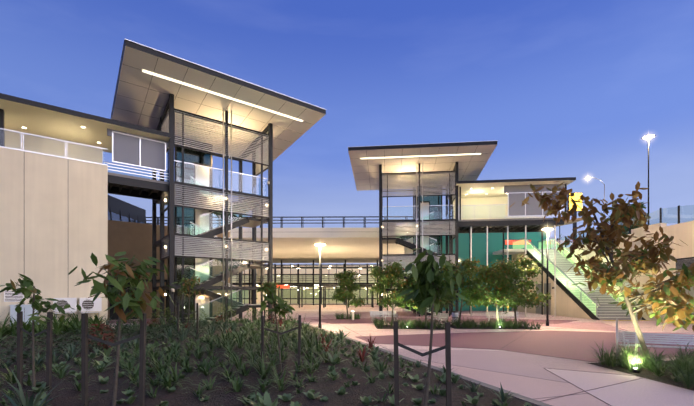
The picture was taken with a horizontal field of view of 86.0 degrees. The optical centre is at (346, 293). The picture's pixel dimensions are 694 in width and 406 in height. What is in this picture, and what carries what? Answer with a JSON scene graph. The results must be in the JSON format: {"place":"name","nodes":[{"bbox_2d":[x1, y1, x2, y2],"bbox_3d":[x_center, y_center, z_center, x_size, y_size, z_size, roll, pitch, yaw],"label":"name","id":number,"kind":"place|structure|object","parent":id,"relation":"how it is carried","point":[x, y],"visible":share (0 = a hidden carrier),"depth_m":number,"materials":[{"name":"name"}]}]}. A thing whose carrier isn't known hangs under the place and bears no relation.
{"place":"outdoors","nodes":[
{"label":"outdoors","id":0,"kind":"place"},
{"bbox_2d":[108,195,412,310],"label":"road bridge","id":1,"kind":"structure","parent":0,"point":[342,245],"depth_m":35.75,"materials":[{"name":"concrete"}]},
{"bbox_2d":[109,213,140,222],"bbox_3d":[-18.543,-6.683,29.101,0.250,2.000,10.000,0,0,1],"label":"ramp screen","id":2,"kind":"object","parent":1,"relation":"attached to","point":[122,216],"depth_m":30.14,"materials":[{"name":"glass"}]},
{"bbox_2d":[0,0,693,264],"label":"sky","id":3,"kind":"structure","parent":0,"point":[564,88],"materials":[{"name":"blue"}]},
{"bbox_2d":[108,303,693,405],"bbox_3d":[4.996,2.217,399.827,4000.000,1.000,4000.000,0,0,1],"label":"plaza ground","id":4,"kind":"structure","parent":0,"point":[527,375],"depth_m":10.72,"materials":[{"name":"concrete"}]},
{"bbox_2d":[4,291,101,332],"bbox_3d":[-12.331,0.795,15.730,3.260,1.845,0.555,0,0,-37],"label":"air conditioner","id":5,"kind":"object","parent":4,"relation":"on","point":[85,304],"depth_m":15.74,"materials":[{"name":"white metal"}]},
{"bbox_2d":[0,93,229,329],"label":"building","id":6,"kind":"structure","parent":4,"relation":"on","point":[59,182],"depth_m":16.50,"materials":[{"name":"grey concrete"}]},
{"bbox_2d":[88,304,289,349],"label":"garden shrubs","id":7,"kind":"object","parent":4,"relation":"on","point":[130,322],"visible":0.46,"depth_m":17.47,"materials":[{"name":"green plant"}]},
{"bbox_2d":[110,39,325,324],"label":"tower","id":8,"kind":"structure","parent":4,"relation":"on","point":[200,114],"depth_m":20.39,"materials":[{"name":"black metal"}]},
{"bbox_2d":[171,178,269,293],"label":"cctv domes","id":9,"kind":"structure","parent":8,"relation":"attached to","point":[173,289],"depth_m":18.41,"materials":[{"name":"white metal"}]},
{"bbox_2d":[0,322,536,405],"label":"garden bed","id":10,"kind":"object","parent":4,"relation":"on","point":[178,396],"visible":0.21,"depth_m":6.34,"materials":[{"name":"brown soil"}]},
{"bbox_2d":[0,273,80,386],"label":"sapling","id":11,"kind":"object","parent":10,"relation":"on","point":[37,303],"visible":0.92,"depth_m":5.79,"materials":[{"name":"green plant"}]},
{"bbox_2d":[69,252,175,405],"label":"sapling","id":12,"kind":"object","parent":10,"relation":"on","point":[134,300],"visible":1,"depth_m":4.59,"materials":[{"name":"green plant"}]},
{"bbox_2d":[172,274,205,337],"bbox_3d":[-5.238,0.382,12.372,0.812,2.243,0.881,0,0,38],"label":"sapling","id":13,"kind":"object","parent":10,"relation":"on","point":[185,287],"visible":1,"depth_m":12.37,"materials":[{"name":"green plant"}]},
{"bbox_2d":[17,303,451,405],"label":"tree stakes","id":14,"kind":"object","parent":10,"relation":"on","point":[85,336],"visible":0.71,"depth_m":4.69,"materials":[{"name":"grey"}]},
{"bbox_2d":[0,309,531,405],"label":"garden planting","id":15,"kind":"object","parent":10,"relation":"on","point":[73,327],"visible":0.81,"depth_m":8.24,"materials":[{"name":"green plant"}]},
{"bbox_2d":[260,281,280,323],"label":"sapling","id":16,"kind":"object","parent":10,"relation":"on","point":[263,284],"visible":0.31,"depth_m":17.68,"materials":[{"name":"green plant"}]},
{"bbox_2d":[256,276,294,370],"bbox_3d":[-1.432,0.605,7.428,0.752,1.902,0.777,0,0,1],"label":"sapling","id":17,"kind":"object","parent":10,"relation":"on","point":[268,289],"visible":1,"depth_m":7.44,"materials":[{"name":"green plant"}]},
{"bbox_2d":[395,248,470,405],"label":"sapling","id":18,"kind":"object","parent":10,"relation":"on","point":[430,289],"visible":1,"depth_m":4.30,"materials":[{"name":"green plant"}]},
{"bbox_2d":[230,260,403,304],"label":"fence","id":19,"kind":"object","parent":4,"relation":"on","point":[300,274],"visible":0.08,"depth_m":66.65,"materials":[{"name":"black metal"}]},
{"bbox_2d":[313,243,325,327],"bbox_3d":[-1.335,-0.383,18.377,0.650,4.200,0.660,0,0,1],"label":"plaza lamp","id":20,"kind":"object","parent":4,"relation":"on","point":[322,244],"depth_m":18.34,"materials":[{"name":"black metal"}]},
{"bbox_2d":[275,285,383,307],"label":"parked cars","id":21,"kind":"object","parent":4,"relation":"on","point":[323,298],"visible":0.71,"depth_m":48.69,"materials":[{"name":"black metal"}]},
{"bbox_2d":[375,325,444,329],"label":"curb","id":22,"kind":"structure","parent":4,"relation":"on","point":[390,327],"depth_m":18.34,"materials":[{"name":"grey concrete"}]},
{"bbox_2d":[367,260,414,325],"bbox_3d":[2.478,-0.018,19.638,2.794,3.479,2.490,0,0,1],"label":"plaza tree","id":23,"kind":"object","parent":22,"relation":"on","point":[387,276],"visible":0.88,"depth_m":19.57,"materials":[{"name":"green plant"}]},
{"bbox_2d":[370,316,451,328],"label":"planter grasses","id":24,"kind":"object","parent":22,"relation":"on","point":[411,324],"visible":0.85,"depth_m":18.91,"materials":[{"name":"green plant"}]},
{"bbox_2d":[402,270,454,327],"bbox_3d":[4.102,0.114,18.949,2.941,3.214,2.320,0,0,1],"label":"plaza tree","id":25,"kind":"object","parent":22,"relation":"on","point":[442,301],"visible":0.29,"depth_m":18.73,"materials":[{"name":"green plant"}]},
{"bbox_2d":[277,321,551,405],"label":"garden kerb","id":26,"kind":"structure","parent":4,"relation":"on","point":[517,396],"depth_m":7.08,"materials":[{"name":"concrete"}]},
{"bbox_2d":[348,140,497,316],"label":"tower","id":27,"kind":"structure","parent":4,"relation":"on","point":[425,173],"depth_m":28.56,"materials":[{"name":"black metal"}]},
{"bbox_2d":[427,312,448,322],"bbox_3d":[5.038,1.389,20.806,0.468,0.657,1.800,0,0,-14],"label":"bench","id":28,"kind":"object","parent":4,"relation":"on","point":[440,315],"visible":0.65,"depth_m":20.64,"materials":[{"name":"grey concrete"}]},
{"bbox_2d":[452,311,458,321],"bbox_3d":[6.414,1.367,22.077,0.390,0.700,0.400,0,0,1],"label":"litter bin","id":29,"kind":"object","parent":4,"relation":"on","point":[454,313],"visible":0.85,"depth_m":21.92,"materials":[{"name":"silver metal"}]},
{"bbox_2d":[442,324,541,329],"bbox_3d":[7.330,1.705,19.415,4.100,0.001,3.300,0,0,1],"label":"planter","id":30,"kind":"object","parent":4,"relation":"on","point":[477,327],"visible":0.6,"depth_m":18.34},
{"bbox_2d":[439,257,490,321],"bbox_3d":[6.187,-0.183,20.153,3.381,3.814,2.736,0,0,1],"label":"plaza tree","id":31,"kind":"object","parent":30,"relation":"on","point":[467,264],"visible":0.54,"depth_m":19.76,"materials":[{"name":"green plant"}]},
{"bbox_2d":[442,316,545,329],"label":"planter grasses","id":32,"kind":"object","parent":30,"relation":"on","point":[471,324],"visible":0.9,"depth_m":18.64,"materials":[{"name":"green plant"}]},
{"bbox_2d":[457,258,532,325],"bbox_3d":[7.446,-0.036,18.878,2.693,3.518,3.145,0,0,-38],"label":"plaza tree","id":33,"kind":"object","parent":30,"relation":"on","point":[499,276],"visible":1,"depth_m":18.38,"materials":[{"name":"green plant"}]},
{"bbox_2d":[485,254,551,325],"bbox_3d":[8.966,-0.156,19.878,3.446,3.755,2.882,0,0,40],"label":"plaza tree","id":34,"kind":"object","parent":30,"relation":"on","point":[528,271],"visible":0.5,"depth_m":19.27,"materials":[{"name":"green plant"}]},
{"bbox_2d":[310,313,693,405],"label":"paving slabs","id":35,"kind":"structure","parent":4,"relation":"on","point":[610,389],"depth_m":11.68,"materials":[{"name":"pink concrete"}]},
{"bbox_2d":[369,311,396,320],"bbox_3d":[2.312,1.389,23.070,1.800,0.657,0.468,0,0,-19],"label":"bench","id":36,"kind":"object","parent":35,"relation":"on","point":[375,313],"visible":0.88,"depth_m":23.11,"materials":[{"name":"grey concrete"}]},
{"bbox_2d":[486,312,518,323],"bbox_3d":[9.118,1.389,21.784,1.800,0.657,0.468,0,0,11],"label":"bench","id":37,"kind":"object","parent":4,"relation":"on","point":[489,315],"visible":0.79,"depth_m":21.92,"materials":[{"name":"beige concrete"}]},
{"bbox_2d":[447,177,575,316],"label":"building","id":38,"kind":"structure","parent":4,"relation":"on","point":[484,206],"depth_m":28.30,"materials":[{"name":"beige paint"}]},
{"bbox_2d":[541,227,553,325],"bbox_3d":[10.788,-0.908,20.021,0.650,5.250,0.660,0,0,1],"label":"plaza lamp","id":39,"kind":"object","parent":4,"relation":"on","point":[547,301],"depth_m":19.98,"materials":[{"name":"black metal"}]},
{"bbox_2d":[512,237,645,319],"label":"plaza stairs","id":40,"kind":"structure","parent":4,"relation":"on","point":[576,301],"depth_m":28.84,"materials":[{"name":"grey concrete"}]},
{"bbox_2d":[545,205,693,323],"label":"retaining wall","id":41,"kind":"structure","parent":4,"relation":"on","point":[684,233],"depth_m":23.10,"materials":[{"name":"grey concrete"}]},
{"bbox_2d":[604,320,649,320],"bbox_3d":[17.989,1.707,23.928,2.900,0.013,0.420,0,0,1],"label":"tactile strip","id":42,"kind":"object","parent":4,"relation":"on","point":[626,320],"visible":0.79,"depth_m":23.86,"materials":[{"name":"yellow"}]},
{"bbox_2d":[588,361,693,389],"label":"planter bed","id":43,"kind":"object","parent":4,"relation":"on","point":[643,373],"visible":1,"depth_m":7.87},
{"bbox_2d":[508,181,693,361],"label":"tree","id":44,"kind":"object","parent":43,"relation":"on","point":[671,299],"visible":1,"depth_m":8.08,"materials":[{"name":"green plant"}]},
{"bbox_2d":[616,319,637,365],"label":"stakes","id":45,"kind":"object","parent":43,"relation":"on","point":[636,342],"visible":0.48,"depth_m":8.85,"materials":[{"name":"silver metal"}]},
{"bbox_2d":[580,340,693,388],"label":"grass plants","id":46,"kind":"object","parent":43,"relation":"on","point":[630,361],"visible":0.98,"depth_m":8.17,"materials":[{"name":"green plant"}]},
{"bbox_2d":[618,332,693,348],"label":"bench","id":47,"kind":"object","parent":4,"relation":"on","point":[665,340],"visible":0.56,"depth_m":9.98,"materials":[{"name":"silver metal"}]},
{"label":"upper terrace","id":48,"kind":"structure","parent":4,"relation":"on","visible":0},
{"bbox_2d":[567,193,581,244],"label":"station pylon","id":49,"kind":"object","parent":48,"relation":"on","point":[576,197],"visible":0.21,"depth_m":51.22,"materials":[{"name":"yellow metal"}]},
{"bbox_2d":[584,177,604,213],"bbox_3d":[26.351,-8.250,39.521,2.120,8.334,0.250,0,0,1],"label":"street light","id":50,"kind":"object","parent":48,"relation":"on","point":[604,187],"visible":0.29,"depth_m":39.47,"materials":[{"name":"silver metal"}]},
{"bbox_2d":[609,202,650,234],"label":"tree","id":51,"kind":"object","parent":48,"relation":"on","point":[633,217],"visible":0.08,"depth_m":34.71,"materials":[{"name":"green plant"}]},
{"bbox_2d":[641,134,655,225],"bbox_3d":[22.184,-7.833,27.374,0.827,7.500,0.840,0,0,1],"label":"terrace lamp","id":52,"kind":"object","parent":48,"relation":"on","point":[651,136],"depth_m":27.34,"materials":[{"name":"black metal"}]},
{"bbox_2d":[225,135,650,294],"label":"lamps","id":53,"kind":"object","parent":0,"point":[547,229],"visible":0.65,"depth_m":21.55,"materials":[{"name":"white glass"}]},
{"bbox_2d":[442,217,581,310],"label":"teal wall","id":54,"kind":"structure","parent":0,"point":[495,246],"depth_m":37.77,"materials":[{"name":"teal glass"}]},
{"label":"planter bed","id":55,"kind":"object","parent":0,"visible":0},
{"bbox_2d":[334,311,361,318],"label":"planter grasses","id":56,"kind":"object","parent":55,"relation":"on","point":[350,316],"visible":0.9,"depth_m":25.26,"materials":[{"name":"green plant"}]},
{"bbox_2d":[331,270,367,318],"bbox_3d":[0.060,0.030,25.601,2.277,3.382,2.253,0,0,43],"label":"plaza tree","id":57,"kind":"object","parent":55,"relation":"on","point":[347,284],"visible":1,"depth_m":25.36,"materials":[{"name":"green plant"}]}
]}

